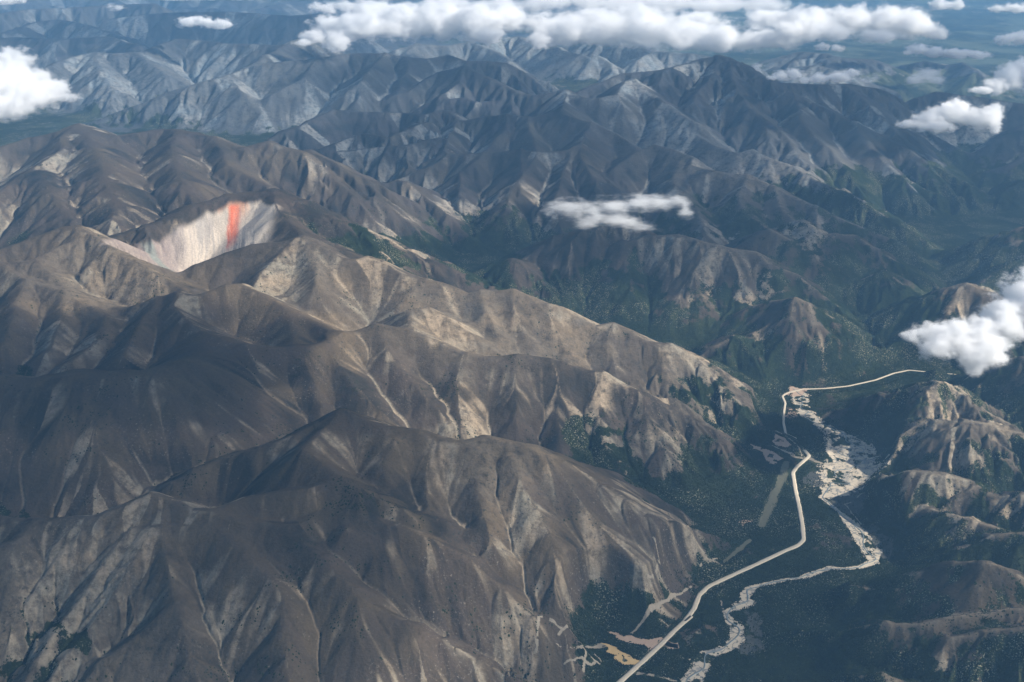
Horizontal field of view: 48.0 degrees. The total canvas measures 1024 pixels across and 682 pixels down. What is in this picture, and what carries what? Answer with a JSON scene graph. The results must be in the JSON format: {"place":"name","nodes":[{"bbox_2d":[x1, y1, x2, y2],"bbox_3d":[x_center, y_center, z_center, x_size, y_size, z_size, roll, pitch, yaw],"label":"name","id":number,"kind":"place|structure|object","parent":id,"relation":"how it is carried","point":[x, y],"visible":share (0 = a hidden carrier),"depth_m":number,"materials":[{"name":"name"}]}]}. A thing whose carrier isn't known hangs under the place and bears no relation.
{"place":"outdoors","nodes":[
{"label":"outdoors","id":0,"kind":"place"},
{"bbox_2d":[0,0,1023,681],"bbox_3d":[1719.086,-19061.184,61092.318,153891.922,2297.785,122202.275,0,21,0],"label":"mountains","id":1,"kind":"structure","parent":0,"point":[880,142],"depth_m":10410.41,"materials":[{"name":"brown stone"}]},
{"bbox_2d":[0,155,1023,681],"bbox_3d":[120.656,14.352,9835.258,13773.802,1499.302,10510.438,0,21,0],"label":"scrub","id":2,"kind":"object","parent":1,"relation":"on","point":[472,437],"visible":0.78,"depth_m":7900.67,"materials":[{"name":"green plant"}]},
{"bbox_2d":[309,221,1023,681],"bbox_3d":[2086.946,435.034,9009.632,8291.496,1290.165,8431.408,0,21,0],"label":"forest","id":3,"kind":"object","parent":1,"relation":"on","point":[775,663],"visible":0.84,"depth_m":7779.24,"materials":[{"name":"green plant"}]},
{"bbox_2d":[723,539,751,561],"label":"forest cut","id":4,"kind":"object","parent":1,"relation":"on","point":[742,546],"visible":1,"depth_m":8073.90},
{"bbox_2d":[758,461,789,526],"bbox_3d":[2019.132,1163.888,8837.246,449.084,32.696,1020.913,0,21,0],"label":"forest cut","id":5,"kind":"object","parent":1,"relation":"on","point":[773,498],"visible":1,"depth_m":8819.87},
{"bbox_2d":[534,616,562,653],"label":"dirt track","id":6,"kind":"structure","parent":0,"point":[537,626],"depth_m":6756.86,"materials":[{"name":"beige soil"}]},
{"bbox_2d":[556,643,599,664],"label":"dirt track","id":7,"kind":"structure","parent":0,"point":[579,647],"depth_m":6732.26,"materials":[{"name":"beige soil"}]},
{"bbox_2d":[558,624,605,648],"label":"dirt track","id":8,"kind":"structure","parent":0,"point":[600,645],"depth_m":6967.19,"materials":[{"name":"beige soil"}]},
{"bbox_2d":[564,654,600,665],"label":"dirt track","id":9,"kind":"structure","parent":0,"point":[582,658],"depth_m":6696.23,"materials":[{"name":"grey soil"}]},
{"bbox_2d":[582,647,586,672],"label":"dirt track","id":10,"kind":"structure","parent":0,"point":[583,665],"depth_m":6696.28,"materials":[{"name":"grey soil"}]},
{"bbox_2d":[602,643,638,664],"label":"dirt clearing","id":11,"kind":"structure","parent":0,"point":[614,650],"depth_m":6923.79,"materials":[{"name":"beige soil"}]},
{"bbox_2d":[609,632,677,649],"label":"dirt clearing","id":12,"kind":"structure","parent":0,"point":[652,643],"depth_m":7066.17,"materials":[{"name":"soil"}]},
{"bbox_2d":[646,536,659,578],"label":"dirt track","id":13,"kind":"structure","parent":0,"point":[651,575],"depth_m":7410.04,"materials":[{"name":"beige soil"}]},
{"bbox_2d":[636,672,676,681],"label":"dirt track","id":14,"kind":"structure","parent":0,"point":[640,673],"depth_m":6729.56,"materials":[{"name":"grey soil"}]},
{"bbox_2d":[630,586,691,632],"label":"dirt track","id":15,"kind":"structure","parent":0,"point":[652,607],"depth_m":7291.65,"materials":[{"name":"beige soil"}]},
{"bbox_2d":[663,641,678,648],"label":"dirt clearing","id":16,"kind":"structure","parent":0,"point":[673,645],"depth_m":7018.06,"materials":[{"name":"grey soil"}]},
{"bbox_2d":[617,449,810,681],"bbox_3d":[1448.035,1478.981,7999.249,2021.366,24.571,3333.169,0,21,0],"label":"road","id":17,"kind":"structure","parent":0,"point":[658,646],"depth_m":7725.84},
{"bbox_2d":[734,610,764,656],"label":"gravel flat","id":18,"kind":"structure","parent":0,"point":[751,640],"depth_m":7082.62,"materials":[{"name":"grey gravel"}]},
{"bbox_2d":[750,444,783,463],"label":"dirt clearing","id":19,"kind":"structure","parent":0,"point":[766,452],"depth_m":9399.52,"materials":[{"name":"soil"}]},
{"bbox_2d":[685,389,875,681],"bbox_3d":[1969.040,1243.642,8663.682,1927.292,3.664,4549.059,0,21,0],"label":"river","id":20,"kind":"structure","parent":0,"point":[808,573],"depth_m":7885.93,"materials":[{"name":"grey liquid"}]},
{"bbox_2d":[772,434,790,446],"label":"dirt clearing","id":21,"kind":"structure","parent":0,"point":[785,443],"depth_m":9629.49,"materials":[{"name":"soil"}]},
{"bbox_2d":[679,387,892,681],"bbox_3d":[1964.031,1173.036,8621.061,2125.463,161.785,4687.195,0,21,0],"label":"river bed","id":22,"kind":"object","parent":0,"point":[868,468],"visible":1,"depth_m":8911.57,"materials":[{"name":"beige gravel"}]},
{"bbox_2d":[772,445,803,458],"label":"dirt track","id":23,"kind":"structure","parent":0,"point":[790,453],"depth_m":9453.51,"materials":[{"name":"soil"}]},
{"bbox_2d":[785,409,796,417],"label":"dirt clearing","id":24,"kind":"structure","parent":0,"point":[790,413],"depth_m":10238.15,"materials":[{"name":"soil"}]},
{"bbox_2d":[786,385,806,396],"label":"dirt clearing","id":25,"kind":"structure","parent":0,"point":[795,393],"depth_m":10705.98,"materials":[{"name":"beige soil"}]},
{"bbox_2d":[800,471,825,487],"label":"gravel flat","id":26,"kind":"structure","parent":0,"point":[810,475],"depth_m":9054.68,"materials":[{"name":"grey gravel"}]},
{"bbox_2d":[809,457,834,464],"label":"dirt track","id":27,"kind":"structure","parent":0,"point":[812,459],"depth_m":9364.65,"materials":[{"name":"beige soil"}]},
{"bbox_2d":[824,480,864,515],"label":"gravel flat","id":28,"kind":"structure","parent":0,"point":[858,503],"depth_m":8692.51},
{"bbox_2d":[845,493,861,524],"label":"dirt track","id":29,"kind":"structure","parent":0,"point":[851,511],"depth_m":8592.02,"materials":[{"name":"soil"}]},
{"bbox_2d":[782,370,949,437],"bbox_3d":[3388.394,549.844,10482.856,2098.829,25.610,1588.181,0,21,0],"label":"road","id":30,"kind":"structure","parent":0,"point":[783,416],"depth_m":10787.96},
{"bbox_2d":[862,524,895,558],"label":"gravel flat","id":31,"kind":"structure","parent":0,"point":[889,545],"depth_m":8172.76,"materials":[{"name":"grey gravel"}]}
]}

